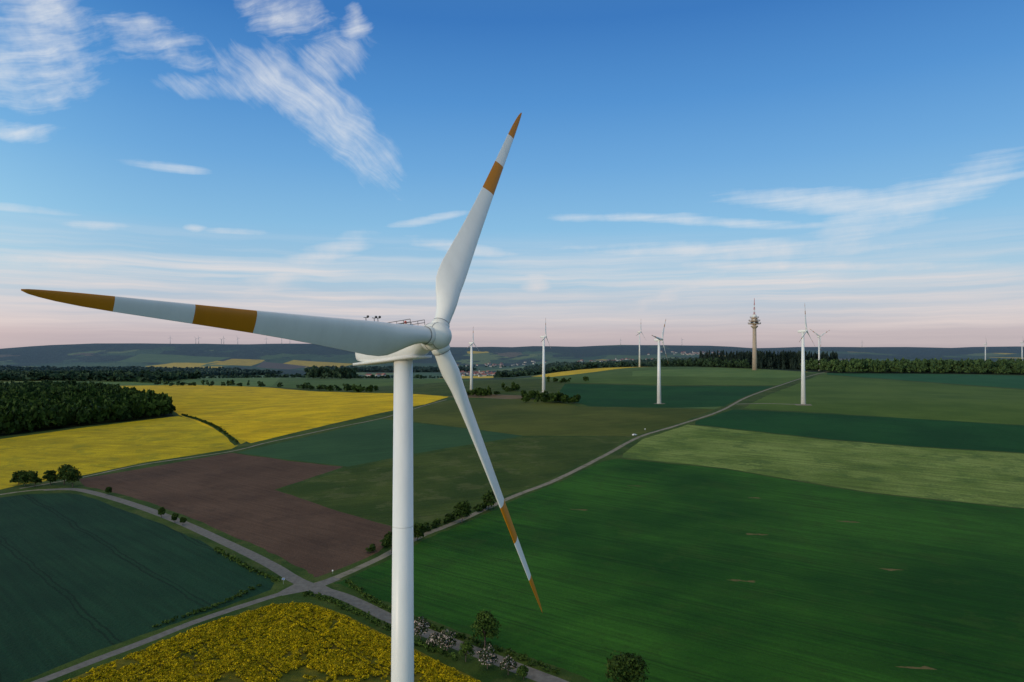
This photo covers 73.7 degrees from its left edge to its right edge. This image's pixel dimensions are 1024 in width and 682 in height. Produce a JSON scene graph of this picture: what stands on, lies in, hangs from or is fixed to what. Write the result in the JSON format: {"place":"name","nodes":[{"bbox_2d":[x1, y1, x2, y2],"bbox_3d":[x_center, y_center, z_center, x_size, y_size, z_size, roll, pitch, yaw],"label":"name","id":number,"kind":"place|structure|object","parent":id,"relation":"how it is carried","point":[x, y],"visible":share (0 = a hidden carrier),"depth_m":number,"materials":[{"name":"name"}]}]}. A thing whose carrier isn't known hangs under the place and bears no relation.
{"place":"outdoors","nodes":[
{"label":"outdoors","id":0,"kind":"place"},
{"bbox_2d":[0,343,1023,681],"bbox_3d":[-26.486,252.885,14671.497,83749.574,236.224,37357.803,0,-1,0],"label":"ground","id":1,"kind":"structure","parent":0,"point":[730,525],"depth_m":345.68,"materials":[{"name":"green plant"}]},
{"bbox_2d":[9,471,23,484],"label":"deciduous tree","id":2,"kind":"object","parent":1,"relation":"on","point":[15,478],"visible":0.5,"depth_m":426.35,"materials":[{"name":"green plant"}]},
{"bbox_2d":[18,470,32,485],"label":"deciduous tree","id":3,"kind":"object","parent":1,"relation":"on","point":[23,479],"visible":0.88,"depth_m":423.04,"materials":[{"name":"green plant"}]},
{"bbox_2d":[27,470,42,486],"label":"deciduous tree","id":4,"kind":"object","parent":1,"relation":"on","point":[34,477],"visible":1,"depth_m":421.36,"materials":[{"name":"green plant"}]},
{"bbox_2d":[42,470,56,484],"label":"deciduous tree","id":5,"kind":"object","parent":1,"relation":"on","point":[50,475],"visible":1,"depth_m":426.76,"materials":[{"name":"green plant"}]},
{"bbox_2d":[56,464,75,483],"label":"deciduous tree","id":6,"kind":"object","parent":1,"relation":"on","point":[62,470],"visible":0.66,"depth_m":426.07,"materials":[{"name":"green plant"}]},
{"bbox_2d":[62,466,82,486],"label":"deciduous tree","id":7,"kind":"object","parent":1,"relation":"on","point":[72,475],"visible":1,"depth_m":418.11,"materials":[{"name":"green plant"}]},
{"bbox_2d":[0,379,175,433],"bbox_3d":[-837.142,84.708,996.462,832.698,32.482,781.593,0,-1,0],"label":"forest","id":8,"kind":"object","parent":1,"relation":"on","point":[28,405],"visible":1,"depth_m":822.06,"materials":[{"name":"green plant"}]},
{"bbox_2d":[105,487,111,492],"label":"deciduous tree","id":9,"kind":"object","parent":1,"relation":"on","point":[108,489],"visible":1,"depth_m":396.65,"materials":[{"name":"green plant"}]},
{"bbox_2d":[158,507,165,517],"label":"deciduous tree","id":10,"kind":"object","parent":1,"relation":"on","point":[161,511],"visible":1,"depth_m":344.19,"materials":[{"name":"green plant"}]},
{"bbox_2d":[171,513,178,520],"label":"deciduous tree","id":11,"kind":"object","parent":1,"relation":"on","point":[174,516],"visible":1,"depth_m":333.30,"materials":[{"name":"green plant"}]},
{"bbox_2d":[180,517,186,522],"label":"deciduous tree","id":12,"kind":"object","parent":1,"relation":"on","point":[182,519],"visible":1,"depth_m":328.86,"materials":[{"name":"green plant"}]},
{"bbox_2d":[181,414,237,443],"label":"hedge","id":13,"kind":"object","parent":1,"relation":"on","point":[218,427],"visible":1,"depth_m":676.82,"materials":[{"name":"green plant"}]},
{"bbox_2d":[63,601,479,681],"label":"rapeseed crop","id":14,"kind":"object","parent":1,"relation":"on","point":[283,626],"visible":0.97,"depth_m":189.24,"materials":[{"name":"yellow plant"}]},
{"bbox_2d":[21,113,542,681],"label":"wind turbine","id":15,"kind":"object","parent":1,"relation":"on","point":[403,345],"visible":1,"depth_m":79.11,"materials":[{"name":"white paint"}]},
{"bbox_2d":[305,365,358,378],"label":"copse","id":16,"kind":"object","parent":1,"relation":"on","point":[325,372],"visible":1,"depth_m":2161.45,"materials":[{"name":"green plant"}]},
{"bbox_2d":[0,357,698,381],"bbox_3d":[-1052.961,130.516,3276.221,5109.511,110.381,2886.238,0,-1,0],"label":"distant woodland","id":17,"kind":"object","parent":1,"relation":"on","point":[107,373],"visible":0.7,"depth_m":2587.17,"materials":[{"name":"green plant"}]},
{"bbox_2d":[152,547,560,673],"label":"verge weeds","id":18,"kind":"object","parent":1,"relation":"on","point":[419,642],"visible":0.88,"depth_m":218.17,"materials":[{"name":"green plant"}]},
{"bbox_2d":[365,373,385,376],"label":"farm buildings","id":19,"kind":"structure","parent":1,"relation":"on","point":[376,374],"depth_m":3562.22,"materials":[{"name":"tile"}]},
{"bbox_2d":[382,531,391,552],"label":"deciduous tree","id":20,"kind":"object","parent":1,"relation":"on","point":[387,539],"visible":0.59,"depth_m":281.32,"materials":[{"name":"green plant"}]},
{"bbox_2d":[413,522,426,539],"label":"deciduous tree","id":21,"kind":"object","parent":1,"relation":"on","point":[418,528],"visible":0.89,"depth_m":301.63,"materials":[{"name":"green plant"}]},
{"bbox_2d":[414,616,429,638],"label":"blossoming bush","id":22,"kind":"object","parent":1,"relation":"on","point":[420,623],"visible":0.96,"depth_m":197.31,"materials":[{"name":"white plant"}]},
{"bbox_2d":[153,365,696,391],"bbox_3d":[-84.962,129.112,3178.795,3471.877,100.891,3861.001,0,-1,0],"label":"hedgerow","id":23,"kind":"object","parent":1,"relation":"on","point":[360,388],"visible":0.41,"depth_m":1681.64,"materials":[{"name":"green plant"}]},
{"bbox_2d":[365,503,486,551],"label":"hedge","id":24,"kind":"object","parent":1,"relation":"on","point":[435,523],"visible":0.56,"depth_m":327.66,"materials":[{"name":"green plant"}]},
{"bbox_2d":[426,632,438,646],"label":"blossoming bush","id":25,"kind":"object","parent":1,"relation":"on","point":[433,638],"visible":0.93,"depth_m":193.28,"materials":[{"name":"white plant"}]},
{"bbox_2d":[437,629,456,650],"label":"blossoming bush","id":26,"kind":"object","parent":1,"relation":"on","point":[443,638],"visible":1,"depth_m":189.14,"materials":[{"name":"white plant"}]},
{"bbox_2d":[451,500,471,521],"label":"deciduous tree","id":27,"kind":"object","parent":1,"relation":"on","point":[462,508],"visible":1,"depth_m":330.89,"materials":[{"name":"green plant"}]},
{"bbox_2d":[459,641,474,661],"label":"tree","id":28,"kind":"object","parent":1,"relation":"on","point":[465,646],"visible":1,"depth_m":184.58,"materials":[{"name":"green plant"}]},
{"bbox_2d":[469,335,477,389],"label":"wind turbine","id":29,"kind":"object","parent":1,"relation":"on","point":[471,369],"visible":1,"depth_m":1093.95,"materials":[{"name":"white paint"}]},
{"bbox_2d":[460,369,495,376],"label":"village","id":30,"kind":"object","parent":1,"relation":"on","point":[479,373],"visible":0.64,"depth_m":3872.49,"materials":[{"name":"tile"}]},
{"bbox_2d":[470,609,501,646],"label":"deciduous tree","id":31,"kind":"object","parent":1,"relation":"on","point":[485,622],"visible":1,"depth_m":192.44,"materials":[{"name":"green plant"}]},
{"bbox_2d":[477,643,497,668],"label":"blossoming bush","id":32,"kind":"object","parent":1,"relation":"on","point":[488,657],"visible":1,"depth_m":180.28,"materials":[{"name":"white plant"}]},
{"bbox_2d":[481,490,495,508],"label":"deciduous tree","id":33,"kind":"object","parent":1,"relation":"on","point":[488,497],"visible":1,"depth_m":356.42,"materials":[{"name":"green plant"}]},
{"bbox_2d":[457,360,545,367],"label":"village","id":34,"kind":"object","parent":1,"relation":"on","point":[533,361],"visible":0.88,"depth_m":5250.07,"materials":[{"name":"tile"}]},
{"bbox_2d":[499,655,517,674],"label":"blossoming bush","id":35,"kind":"object","parent":1,"relation":"on","point":[508,663],"visible":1,"depth_m":176.61,"materials":[{"name":"white plant"}]},
{"bbox_2d":[516,665,528,679],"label":"blossoming bush","id":36,"kind":"object","parent":1,"relation":"on","point":[522,670],"visible":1,"depth_m":173.82,"materials":[{"name":"green plant"}]},
{"bbox_2d":[466,376,588,402],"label":"shrubs","id":37,"kind":"object","parent":1,"relation":"on","point":[548,397],"visible":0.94,"depth_m":900.42,"materials":[{"name":"green plant"}]},
{"bbox_2d":[540,322,550,391],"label":"wind turbine","id":38,"kind":"object","parent":1,"relation":"on","point":[543,368],"visible":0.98,"depth_m":1033.08,"materials":[{"name":"white paint"}]},
{"bbox_2d":[577,357,652,361],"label":"village","id":39,"kind":"object","parent":1,"relation":"on","point":[610,359],"visible":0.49,"depth_m":5002.63,"materials":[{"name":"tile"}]},
{"bbox_2d":[605,650,649,681],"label":"deciduous tree","id":40,"kind":"object","parent":1,"relation":"on","point":[629,666],"visible":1,"depth_m":166.75,"materials":[{"name":"green plant"}]},
{"bbox_2d":[636,327,644,366],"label":"wind turbine","id":41,"kind":"object","parent":1,"relation":"on","point":[639,332],"visible":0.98,"depth_m":2047.91,"materials":[{"name":"white paint"}]},
{"bbox_2d":[652,320,666,403],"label":"wind turbine","id":42,"kind":"object","parent":1,"relation":"on","point":[658,339],"visible":0.97,"depth_m":824.94,"materials":[{"name":"white paint"}]},
{"bbox_2d":[647,349,719,354],"bbox_3d":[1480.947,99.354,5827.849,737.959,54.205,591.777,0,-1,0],"label":"village","id":43,"kind":"object","parent":1,"relation":"on","point":[692,353],"visible":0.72,"depth_m":5896.24,"materials":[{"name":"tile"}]},
{"bbox_2d":[660,357,750,367],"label":"forest","id":44,"kind":"object","parent":1,"relation":"on","point":[709,361],"visible":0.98,"depth_m":1928.57,"materials":[{"name":"green plant"}]},
{"bbox_2d":[748,299,760,369],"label":"telecommunications tower","id":45,"kind":"structure","parent":1,"relation":"on","point":[754,322],"depth_m":1695.74,"materials":[{"name":"concrete"}]},
{"bbox_2d":[698,349,843,369],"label":"conifer forest","id":46,"kind":"object","parent":1,"relation":"on","point":[783,359],"visible":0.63,"depth_m":1811.94,"materials":[{"name":"green plant"}]},
{"bbox_2d":[798,312,813,403],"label":"wind turbine","id":47,"kind":"object","parent":1,"relation":"on","point":[803,394],"visible":1,"depth_m":791.13,"materials":[{"name":"white paint"}]},
{"bbox_2d":[810,329,827,370],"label":"wind turbine","id":48,"kind":"object","parent":1,"relation":"on","point":[819,339],"visible":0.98,"depth_m":1692.52,"materials":[{"name":"white paint"}]},
{"bbox_2d":[799,357,1023,373],"bbox_3d":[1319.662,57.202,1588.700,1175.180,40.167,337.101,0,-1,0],"label":"forest","id":49,"kind":"object","parent":1,"relation":"on","point":[981,365],"visible":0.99,"depth_m":1557.88,"materials":[{"name":"green plant"}]},
{"bbox_2d":[0,0,1023,348],"label":"sky","id":50,"kind":"structure","parent":0,"point":[856,167],"materials":[{"name":"blue"}]}
]}

